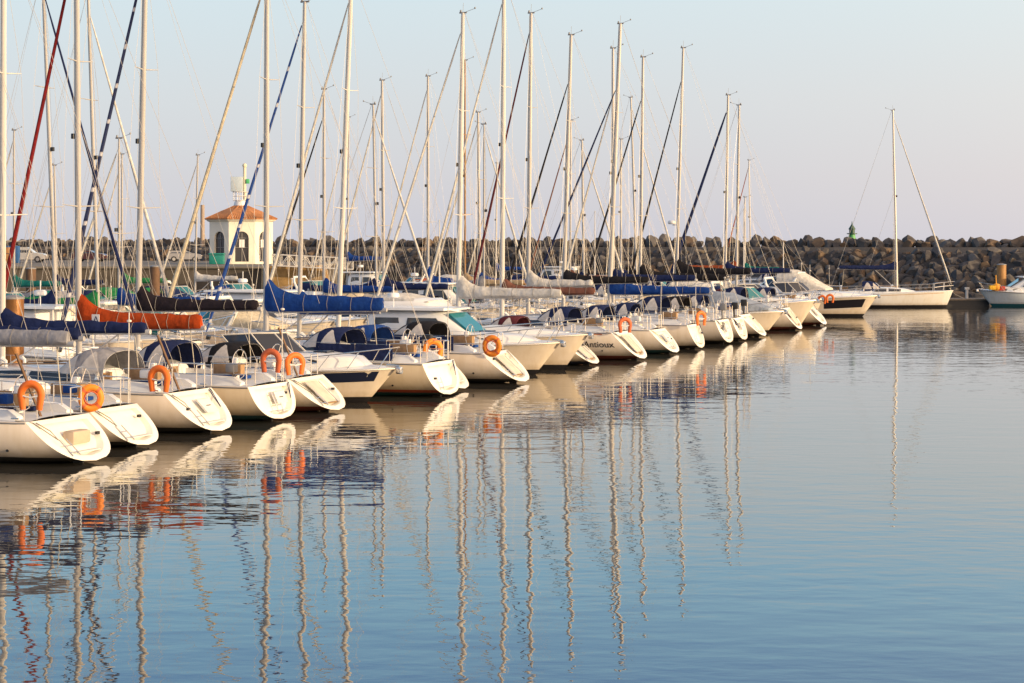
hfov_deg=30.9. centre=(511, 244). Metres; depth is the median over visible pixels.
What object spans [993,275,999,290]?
net bundle
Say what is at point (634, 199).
sailboat
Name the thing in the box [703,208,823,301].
sailboat
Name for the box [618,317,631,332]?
lifebuoy
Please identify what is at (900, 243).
boulder
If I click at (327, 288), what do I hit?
sailboat
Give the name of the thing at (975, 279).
boulder
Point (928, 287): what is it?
boulder
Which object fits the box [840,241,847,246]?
boulder
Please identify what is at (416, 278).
motorboat
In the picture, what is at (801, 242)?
boulder
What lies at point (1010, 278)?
boulder
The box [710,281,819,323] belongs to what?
motorboat
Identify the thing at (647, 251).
boulder
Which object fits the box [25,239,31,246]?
boulder
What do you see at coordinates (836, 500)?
water
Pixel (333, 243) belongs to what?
boulder
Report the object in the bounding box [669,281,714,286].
motorboat
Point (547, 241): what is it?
boulder
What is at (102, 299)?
motorboat
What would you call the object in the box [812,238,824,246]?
boulder
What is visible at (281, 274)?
ramp wall
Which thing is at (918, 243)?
boulder
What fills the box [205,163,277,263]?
harbour hut
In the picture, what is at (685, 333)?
sailboat
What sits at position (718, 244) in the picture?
boulder
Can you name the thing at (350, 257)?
sailboat
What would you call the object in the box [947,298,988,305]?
pontoon
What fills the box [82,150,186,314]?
sailboat
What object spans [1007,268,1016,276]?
boulder
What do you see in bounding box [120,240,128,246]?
boulder
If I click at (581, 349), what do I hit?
stern door
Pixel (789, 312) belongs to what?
stern door
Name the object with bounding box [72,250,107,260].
parked car
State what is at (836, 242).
boulder
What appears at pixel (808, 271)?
boulder
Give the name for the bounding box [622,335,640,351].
stern door
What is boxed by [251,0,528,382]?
sailboat
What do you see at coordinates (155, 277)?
mooring pile
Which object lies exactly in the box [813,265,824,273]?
boulder
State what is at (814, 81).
sky
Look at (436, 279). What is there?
sailboat
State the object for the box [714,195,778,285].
sailboat
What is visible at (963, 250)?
parapet wall
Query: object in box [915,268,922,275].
boulder
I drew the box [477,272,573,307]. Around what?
motorboat
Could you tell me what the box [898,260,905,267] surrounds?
boulder
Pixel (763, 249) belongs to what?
boulder
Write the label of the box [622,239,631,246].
boulder
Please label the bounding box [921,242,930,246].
boulder
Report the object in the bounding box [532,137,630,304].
sailboat
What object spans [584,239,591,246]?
boulder
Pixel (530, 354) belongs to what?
motorboat
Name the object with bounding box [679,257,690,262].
boulder
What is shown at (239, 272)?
quay
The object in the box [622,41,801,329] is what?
sailboat
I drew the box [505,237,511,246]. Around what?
boulder
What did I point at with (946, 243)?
boulder
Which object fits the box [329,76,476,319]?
sailboat
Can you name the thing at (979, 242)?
boulder
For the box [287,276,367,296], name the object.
motorboat
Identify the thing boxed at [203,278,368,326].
motorboat
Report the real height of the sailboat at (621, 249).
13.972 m
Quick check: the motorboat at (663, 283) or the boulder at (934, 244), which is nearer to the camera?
the motorboat at (663, 283)
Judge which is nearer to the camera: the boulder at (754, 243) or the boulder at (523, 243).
the boulder at (754, 243)
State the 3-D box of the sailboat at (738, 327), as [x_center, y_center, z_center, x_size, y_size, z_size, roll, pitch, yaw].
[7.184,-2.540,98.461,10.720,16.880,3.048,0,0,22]
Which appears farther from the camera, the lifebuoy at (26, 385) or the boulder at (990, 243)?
the boulder at (990, 243)
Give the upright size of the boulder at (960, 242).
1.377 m
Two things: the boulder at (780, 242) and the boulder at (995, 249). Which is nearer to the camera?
the boulder at (995, 249)
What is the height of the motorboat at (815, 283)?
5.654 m
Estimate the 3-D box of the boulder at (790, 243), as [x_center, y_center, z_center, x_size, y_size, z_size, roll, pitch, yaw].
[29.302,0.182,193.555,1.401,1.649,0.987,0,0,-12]
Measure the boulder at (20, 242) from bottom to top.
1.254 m
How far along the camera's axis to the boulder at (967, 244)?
182.26 m
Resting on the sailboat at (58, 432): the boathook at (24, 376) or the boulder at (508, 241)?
the boathook at (24, 376)
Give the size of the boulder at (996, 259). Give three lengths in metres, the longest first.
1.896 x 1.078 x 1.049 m
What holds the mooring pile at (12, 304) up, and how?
in the water
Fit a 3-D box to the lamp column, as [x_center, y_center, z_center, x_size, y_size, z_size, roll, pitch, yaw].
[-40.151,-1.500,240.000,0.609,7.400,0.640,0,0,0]
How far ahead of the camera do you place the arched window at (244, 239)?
196.94 m
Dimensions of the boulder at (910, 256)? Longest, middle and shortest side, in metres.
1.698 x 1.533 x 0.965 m
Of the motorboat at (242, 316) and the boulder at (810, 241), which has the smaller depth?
the motorboat at (242, 316)
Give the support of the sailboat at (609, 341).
on the water
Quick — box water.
[0,246,1023,682]
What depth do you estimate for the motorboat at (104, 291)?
115.69 m
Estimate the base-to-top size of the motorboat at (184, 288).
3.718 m
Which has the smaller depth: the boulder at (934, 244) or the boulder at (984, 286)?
the boulder at (984, 286)
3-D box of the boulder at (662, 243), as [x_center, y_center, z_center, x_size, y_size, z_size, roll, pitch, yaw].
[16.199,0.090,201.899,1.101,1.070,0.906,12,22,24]
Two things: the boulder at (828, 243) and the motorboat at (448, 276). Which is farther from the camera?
the boulder at (828, 243)
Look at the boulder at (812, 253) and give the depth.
187.15 m
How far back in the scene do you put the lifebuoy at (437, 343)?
62.82 m
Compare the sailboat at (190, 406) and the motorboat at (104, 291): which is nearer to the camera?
the sailboat at (190, 406)
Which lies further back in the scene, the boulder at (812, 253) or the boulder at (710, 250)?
the boulder at (710, 250)
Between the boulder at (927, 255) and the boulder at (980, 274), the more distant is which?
the boulder at (927, 255)
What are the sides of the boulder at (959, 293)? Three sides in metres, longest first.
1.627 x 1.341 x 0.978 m
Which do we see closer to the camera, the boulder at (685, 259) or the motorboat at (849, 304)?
the motorboat at (849, 304)
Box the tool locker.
[6,246,19,262]
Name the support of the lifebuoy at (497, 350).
attached to the sailboat at (474, 363)
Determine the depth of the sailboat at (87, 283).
114.82 m
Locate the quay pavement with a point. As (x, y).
(187, 264)
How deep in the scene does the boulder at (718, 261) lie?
191.41 m
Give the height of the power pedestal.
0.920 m
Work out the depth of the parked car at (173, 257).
221.22 m
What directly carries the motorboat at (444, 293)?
on the water
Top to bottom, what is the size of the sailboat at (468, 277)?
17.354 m
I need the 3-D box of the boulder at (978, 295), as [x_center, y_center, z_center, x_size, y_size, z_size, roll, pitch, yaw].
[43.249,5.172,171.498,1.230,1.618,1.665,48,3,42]
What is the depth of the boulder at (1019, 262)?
173.99 m
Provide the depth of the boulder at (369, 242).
224.83 m
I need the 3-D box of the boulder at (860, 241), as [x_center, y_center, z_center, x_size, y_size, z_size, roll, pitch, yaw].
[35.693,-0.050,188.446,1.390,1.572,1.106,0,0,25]
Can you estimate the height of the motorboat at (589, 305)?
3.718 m
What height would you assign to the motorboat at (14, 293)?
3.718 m
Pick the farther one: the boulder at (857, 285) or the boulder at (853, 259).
the boulder at (853, 259)
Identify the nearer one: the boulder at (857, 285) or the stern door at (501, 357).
the stern door at (501, 357)
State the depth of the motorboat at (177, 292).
120.75 m
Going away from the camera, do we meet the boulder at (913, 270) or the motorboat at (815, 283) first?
the motorboat at (815, 283)
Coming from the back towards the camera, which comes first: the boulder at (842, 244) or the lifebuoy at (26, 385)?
the boulder at (842, 244)
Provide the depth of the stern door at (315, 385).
55.62 m
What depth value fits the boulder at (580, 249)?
202.94 m
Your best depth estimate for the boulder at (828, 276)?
182.48 m
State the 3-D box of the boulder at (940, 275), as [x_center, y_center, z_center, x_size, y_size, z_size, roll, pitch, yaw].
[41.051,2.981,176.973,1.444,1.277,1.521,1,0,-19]
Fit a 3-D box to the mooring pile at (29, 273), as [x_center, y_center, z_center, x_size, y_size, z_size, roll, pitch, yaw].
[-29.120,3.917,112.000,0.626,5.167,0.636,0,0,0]
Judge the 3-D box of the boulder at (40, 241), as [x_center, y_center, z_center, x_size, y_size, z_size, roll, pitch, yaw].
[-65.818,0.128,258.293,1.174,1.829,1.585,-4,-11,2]
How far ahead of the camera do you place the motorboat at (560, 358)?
74.26 m
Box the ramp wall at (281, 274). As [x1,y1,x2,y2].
[270,265,328,288]
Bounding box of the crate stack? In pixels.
[6,247,12,262]
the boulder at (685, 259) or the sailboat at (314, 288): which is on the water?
the sailboat at (314, 288)
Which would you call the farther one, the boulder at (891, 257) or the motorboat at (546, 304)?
the boulder at (891, 257)
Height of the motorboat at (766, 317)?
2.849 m
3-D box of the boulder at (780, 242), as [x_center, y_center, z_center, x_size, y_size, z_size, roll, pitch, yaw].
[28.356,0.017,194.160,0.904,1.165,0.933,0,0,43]
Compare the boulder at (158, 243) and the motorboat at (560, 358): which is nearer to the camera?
the motorboat at (560, 358)
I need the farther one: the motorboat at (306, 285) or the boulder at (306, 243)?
the boulder at (306, 243)
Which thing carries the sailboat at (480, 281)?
on the water
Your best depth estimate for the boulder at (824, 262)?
184.91 m
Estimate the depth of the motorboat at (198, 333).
76.76 m
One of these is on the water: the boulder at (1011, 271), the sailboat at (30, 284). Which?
the sailboat at (30, 284)
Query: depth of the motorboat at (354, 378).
58.40 m
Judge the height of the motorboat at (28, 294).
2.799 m
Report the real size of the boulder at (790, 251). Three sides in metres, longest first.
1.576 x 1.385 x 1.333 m
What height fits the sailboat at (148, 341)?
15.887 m
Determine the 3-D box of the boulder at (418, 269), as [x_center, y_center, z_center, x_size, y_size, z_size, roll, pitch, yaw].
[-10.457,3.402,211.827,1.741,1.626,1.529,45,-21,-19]
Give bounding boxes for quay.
[6,264,345,293]
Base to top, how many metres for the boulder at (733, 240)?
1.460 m
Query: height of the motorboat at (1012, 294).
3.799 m
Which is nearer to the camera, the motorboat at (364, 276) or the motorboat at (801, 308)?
the motorboat at (801, 308)
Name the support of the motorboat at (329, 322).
on the water
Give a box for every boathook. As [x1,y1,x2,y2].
[15,353,41,415]
[157,335,179,390]
[278,327,298,376]
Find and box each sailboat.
[0,0,231,432]
[0,70,157,446]
[0,157,109,462]
[6,0,140,349]
[6,0,295,420]
[6,126,75,320]
[10,0,181,348]
[11,158,120,310]
[53,0,344,411]
[64,128,212,347]
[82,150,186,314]
[152,0,459,395]
[160,152,240,295]
[203,0,468,387]
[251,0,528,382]
[275,84,397,324]
[291,100,434,297]
[309,116,396,296]
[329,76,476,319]
[372,72,516,317]
[376,3,598,364]
[413,120,536,314]
[416,56,547,313]
[425,0,646,359]
[434,108,558,308]
[462,4,678,353]
[468,162,526,287]
[497,26,704,348]
[522,15,732,343]
[531,117,638,302]
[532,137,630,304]
[554,44,746,340]
[576,49,765,336]
[585,136,671,285]
[586,95,685,296]
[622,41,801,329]
[665,88,826,324]
[683,102,820,308]
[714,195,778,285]
[728,160,777,246]
[828,107,954,306]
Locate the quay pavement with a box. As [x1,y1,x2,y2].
[6,260,344,267]
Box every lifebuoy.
[17,380,44,410]
[78,384,103,411]
[148,365,170,391]
[260,348,281,372]
[285,352,304,374]
[423,338,442,355]
[482,335,501,356]
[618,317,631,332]
[695,311,705,325]
[818,295,825,303]
[826,294,833,302]
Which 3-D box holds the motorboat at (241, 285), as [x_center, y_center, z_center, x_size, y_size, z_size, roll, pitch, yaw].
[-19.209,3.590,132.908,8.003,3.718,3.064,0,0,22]
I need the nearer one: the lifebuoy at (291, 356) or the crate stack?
the lifebuoy at (291, 356)
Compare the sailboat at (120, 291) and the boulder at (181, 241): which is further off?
the boulder at (181, 241)
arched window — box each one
[216,232,223,252]
[235,231,248,261]
[259,233,262,261]
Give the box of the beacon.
[847,224,856,238]
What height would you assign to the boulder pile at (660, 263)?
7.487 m
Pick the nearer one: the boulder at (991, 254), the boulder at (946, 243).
the boulder at (991, 254)
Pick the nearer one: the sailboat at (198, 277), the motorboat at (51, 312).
the motorboat at (51, 312)
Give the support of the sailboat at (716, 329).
on the water
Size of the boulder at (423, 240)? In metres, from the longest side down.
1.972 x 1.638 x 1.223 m
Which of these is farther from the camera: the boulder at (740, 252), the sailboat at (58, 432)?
the boulder at (740, 252)
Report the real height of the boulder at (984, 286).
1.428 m
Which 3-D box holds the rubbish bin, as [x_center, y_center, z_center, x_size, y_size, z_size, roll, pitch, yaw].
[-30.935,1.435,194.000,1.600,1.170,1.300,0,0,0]
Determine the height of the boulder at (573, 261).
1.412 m
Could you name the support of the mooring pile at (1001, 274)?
in the water
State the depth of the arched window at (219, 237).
197.45 m
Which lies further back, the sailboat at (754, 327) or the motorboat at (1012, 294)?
the motorboat at (1012, 294)
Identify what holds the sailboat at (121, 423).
on the water
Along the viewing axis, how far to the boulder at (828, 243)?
190.47 m
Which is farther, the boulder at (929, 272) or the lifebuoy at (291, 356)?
the boulder at (929, 272)
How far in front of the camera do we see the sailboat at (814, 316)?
117.12 m
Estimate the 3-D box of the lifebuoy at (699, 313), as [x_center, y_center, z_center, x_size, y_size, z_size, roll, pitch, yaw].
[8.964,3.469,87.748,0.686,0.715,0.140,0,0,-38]
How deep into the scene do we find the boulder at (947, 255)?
179.05 m
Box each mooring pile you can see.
[5,295,24,362]
[26,267,35,292]
[150,265,159,295]
[996,264,1006,285]
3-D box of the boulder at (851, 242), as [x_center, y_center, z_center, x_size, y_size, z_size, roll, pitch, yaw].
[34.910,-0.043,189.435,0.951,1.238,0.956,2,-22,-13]
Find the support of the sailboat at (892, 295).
on the water
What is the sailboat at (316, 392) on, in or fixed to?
on the water
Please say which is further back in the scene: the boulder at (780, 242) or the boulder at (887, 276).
the boulder at (780, 242)
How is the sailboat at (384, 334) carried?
on the water
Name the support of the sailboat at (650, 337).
on the water
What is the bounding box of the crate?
[989,285,995,289]
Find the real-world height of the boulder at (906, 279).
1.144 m
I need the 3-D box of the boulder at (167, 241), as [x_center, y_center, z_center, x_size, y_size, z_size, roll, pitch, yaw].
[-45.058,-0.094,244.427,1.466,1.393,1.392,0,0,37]
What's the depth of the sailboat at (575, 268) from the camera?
134.92 m
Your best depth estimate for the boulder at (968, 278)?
174.59 m
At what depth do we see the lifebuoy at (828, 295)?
118.00 m
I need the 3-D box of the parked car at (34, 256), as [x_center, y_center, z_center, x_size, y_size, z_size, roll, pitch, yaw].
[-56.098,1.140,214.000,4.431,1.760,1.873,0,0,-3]
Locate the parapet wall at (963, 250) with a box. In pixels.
[32,247,1023,253]
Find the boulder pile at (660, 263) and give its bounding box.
[9,233,1023,297]
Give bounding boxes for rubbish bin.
[209,253,224,263]
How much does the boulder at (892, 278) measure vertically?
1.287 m
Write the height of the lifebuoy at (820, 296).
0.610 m
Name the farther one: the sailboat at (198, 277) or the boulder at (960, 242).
the boulder at (960, 242)
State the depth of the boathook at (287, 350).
55.48 m
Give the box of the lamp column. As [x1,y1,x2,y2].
[200,205,204,246]
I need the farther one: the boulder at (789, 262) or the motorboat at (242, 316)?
the boulder at (789, 262)
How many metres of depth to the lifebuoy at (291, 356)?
54.55 m
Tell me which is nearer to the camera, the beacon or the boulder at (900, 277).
the boulder at (900, 277)
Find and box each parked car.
[20,247,47,262]
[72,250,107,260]
[168,251,201,261]
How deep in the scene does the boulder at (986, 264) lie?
175.55 m
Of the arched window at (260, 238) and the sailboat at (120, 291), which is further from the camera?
the arched window at (260, 238)
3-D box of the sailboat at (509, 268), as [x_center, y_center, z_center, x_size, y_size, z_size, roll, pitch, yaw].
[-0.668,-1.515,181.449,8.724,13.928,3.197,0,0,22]
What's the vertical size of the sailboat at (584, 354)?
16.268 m
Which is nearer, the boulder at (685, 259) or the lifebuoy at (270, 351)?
the lifebuoy at (270, 351)
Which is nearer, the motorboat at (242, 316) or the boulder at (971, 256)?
the motorboat at (242, 316)
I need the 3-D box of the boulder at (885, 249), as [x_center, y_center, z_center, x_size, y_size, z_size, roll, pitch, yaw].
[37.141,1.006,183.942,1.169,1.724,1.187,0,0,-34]
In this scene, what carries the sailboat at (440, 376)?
on the water
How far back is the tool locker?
206.80 m
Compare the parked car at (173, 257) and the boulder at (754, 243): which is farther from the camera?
the parked car at (173, 257)
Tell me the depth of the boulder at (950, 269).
176.40 m
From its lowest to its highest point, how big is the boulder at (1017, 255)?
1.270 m
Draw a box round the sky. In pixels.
[0,0,1023,245]
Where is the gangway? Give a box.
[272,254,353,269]
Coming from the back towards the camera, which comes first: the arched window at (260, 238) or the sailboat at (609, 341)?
the arched window at (260, 238)
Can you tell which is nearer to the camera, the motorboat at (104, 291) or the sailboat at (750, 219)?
the motorboat at (104, 291)
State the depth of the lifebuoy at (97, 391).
45.00 m
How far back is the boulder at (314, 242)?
229.56 m
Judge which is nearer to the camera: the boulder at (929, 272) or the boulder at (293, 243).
the boulder at (929, 272)
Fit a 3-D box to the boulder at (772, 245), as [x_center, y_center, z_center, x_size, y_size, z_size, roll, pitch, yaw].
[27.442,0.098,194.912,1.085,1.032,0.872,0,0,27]
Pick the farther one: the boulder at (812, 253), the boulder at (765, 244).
the boulder at (765, 244)
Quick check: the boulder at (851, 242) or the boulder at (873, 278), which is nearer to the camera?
the boulder at (873, 278)
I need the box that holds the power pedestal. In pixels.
[964,287,968,297]
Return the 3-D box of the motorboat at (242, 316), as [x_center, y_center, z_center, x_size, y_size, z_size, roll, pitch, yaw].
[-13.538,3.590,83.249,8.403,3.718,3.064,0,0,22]
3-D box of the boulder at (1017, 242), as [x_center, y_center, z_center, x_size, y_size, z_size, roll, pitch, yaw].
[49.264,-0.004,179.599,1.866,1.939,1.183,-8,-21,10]
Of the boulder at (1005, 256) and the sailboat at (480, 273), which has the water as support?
the sailboat at (480, 273)
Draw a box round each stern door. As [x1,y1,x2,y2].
[304,381,335,401]
[495,355,520,373]
[578,346,592,357]
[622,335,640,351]
[788,310,798,323]
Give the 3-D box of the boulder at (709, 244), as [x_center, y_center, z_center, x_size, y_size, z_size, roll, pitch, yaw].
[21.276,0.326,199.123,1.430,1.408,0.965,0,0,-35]
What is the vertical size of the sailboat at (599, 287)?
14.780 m
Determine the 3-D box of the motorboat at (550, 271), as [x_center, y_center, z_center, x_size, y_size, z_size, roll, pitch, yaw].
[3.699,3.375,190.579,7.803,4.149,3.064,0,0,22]
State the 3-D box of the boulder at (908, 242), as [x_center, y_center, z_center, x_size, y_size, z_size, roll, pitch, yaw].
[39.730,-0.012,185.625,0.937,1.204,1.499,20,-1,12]
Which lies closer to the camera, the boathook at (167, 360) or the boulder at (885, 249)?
the boathook at (167, 360)
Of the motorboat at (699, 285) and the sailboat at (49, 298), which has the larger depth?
the motorboat at (699, 285)
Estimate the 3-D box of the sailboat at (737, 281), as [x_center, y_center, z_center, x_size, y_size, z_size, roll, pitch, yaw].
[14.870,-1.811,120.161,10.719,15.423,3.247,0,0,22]
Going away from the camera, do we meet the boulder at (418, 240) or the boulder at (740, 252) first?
the boulder at (740, 252)
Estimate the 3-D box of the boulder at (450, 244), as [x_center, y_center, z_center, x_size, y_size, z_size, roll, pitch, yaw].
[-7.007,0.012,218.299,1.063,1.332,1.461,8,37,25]
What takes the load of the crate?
on the motorboat at (1012, 294)
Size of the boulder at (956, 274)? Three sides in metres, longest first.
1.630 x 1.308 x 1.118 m
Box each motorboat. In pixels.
[6,292,64,297]
[23,289,102,314]
[24,280,98,364]
[61,286,134,310]
[99,287,160,298]
[100,286,237,343]
[133,286,207,314]
[134,284,305,337]
[167,280,229,313]
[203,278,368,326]
[208,282,335,338]
[209,269,292,289]
[221,330,402,402]
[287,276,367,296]
[343,263,418,291]
[348,284,565,373]
[350,293,593,368]
[397,219,523,315]
[405,273,433,281]
[438,274,488,286]
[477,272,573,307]
[513,261,579,275]
[541,272,594,308]
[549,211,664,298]
[634,267,708,286]
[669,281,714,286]
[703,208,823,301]
[708,291,787,332]
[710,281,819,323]
[715,242,832,292]
[764,267,880,316]
[976,276,1023,306]
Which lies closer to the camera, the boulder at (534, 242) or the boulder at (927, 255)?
the boulder at (927, 255)
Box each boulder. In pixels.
[17,239,25,246]
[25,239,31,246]
[37,239,44,246]
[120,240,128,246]
[153,239,162,246]
[164,239,173,245]
[179,238,188,246]
[290,240,297,246]
[303,240,310,246]
[311,239,317,246]
[327,240,336,246]
[366,238,373,245]
[413,237,421,246]
[415,267,422,276]
[421,237,433,246]
[447,240,456,246]
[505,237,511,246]
[517,237,526,246]
[531,240,536,246]
[541,236,550,246]
[567,258,576,263]
[577,247,587,253]
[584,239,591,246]
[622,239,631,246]
[626,261,634,269]
[642,248,652,253]
[645,235,658,246]
[656,241,664,246]
[665,240,674,246]
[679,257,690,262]
[684,236,694,246]
[703,242,713,246]
[705,247,716,253]
[714,241,721,246]
[715,258,720,264]
[727,237,735,246]
[734,247,742,256]
[748,239,760,246]
[759,246,776,254]
[763,237,770,246]
[768,241,777,246]
[777,240,785,246]
[784,244,793,254]
[784,260,794,267]
[785,239,797,246]
[796,238,806,246]
[805,267,813,273]
[807,238,813,246]
[808,250,816,257]
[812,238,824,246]
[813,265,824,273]
[819,258,828,267]
[824,240,832,246]
[824,265,834,273]
[826,274,835,279]
[832,238,840,246]
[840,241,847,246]
[848,238,855,246]
[848,255,861,263]
[848,281,861,288]
[856,237,867,246]
[866,274,877,282]
[871,240,884,246]
[879,246,891,253]
[882,254,894,260]
[883,273,892,280]
[889,274,898,283]
[892,239,903,246]
[894,273,908,281]
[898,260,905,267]
[900,277,912,284]
[902,239,913,246]
[906,254,915,259]
[909,265,922,274]
[913,276,925,284]
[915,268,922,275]
[916,240,921,246]
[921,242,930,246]
[921,250,931,261]
[923,284,932,290]
[924,268,933,277]
[931,246,943,257]
[932,240,941,246]
[934,270,946,279]
[939,240,951,246]
[943,252,951,257]
[945,257,957,264]
[946,265,959,270]
[948,267,955,275]
[950,269,963,279]
[952,279,966,288]
[952,291,964,297]
[954,238,965,246]
[959,263,967,271]
[963,274,971,280]
[964,241,971,246]
[964,292,976,297]
[967,259,980,271]
[968,253,981,261]
[971,275,980,283]
[972,237,985,246]
[972,293,984,297]
[973,271,985,278]
[978,284,988,289]
[979,261,989,268]
[984,239,1001,246]
[986,247,1001,253]
[986,267,994,271]
[987,251,999,259]
[991,254,1001,265]
[1001,253,1011,260]
[1006,274,1014,284]
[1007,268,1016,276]
[1010,236,1023,246]
[1011,252,1023,259]
[1013,259,1023,265]
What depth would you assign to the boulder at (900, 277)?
178.67 m
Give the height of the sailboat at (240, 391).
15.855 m
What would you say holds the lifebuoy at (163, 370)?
attached to the sailboat at (190, 406)
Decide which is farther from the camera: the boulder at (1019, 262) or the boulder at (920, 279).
the boulder at (920, 279)
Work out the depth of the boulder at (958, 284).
173.80 m
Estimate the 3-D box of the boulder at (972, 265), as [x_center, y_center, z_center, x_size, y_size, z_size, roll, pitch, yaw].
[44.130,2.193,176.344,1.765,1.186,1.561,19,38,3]
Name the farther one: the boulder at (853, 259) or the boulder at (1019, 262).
the boulder at (853, 259)

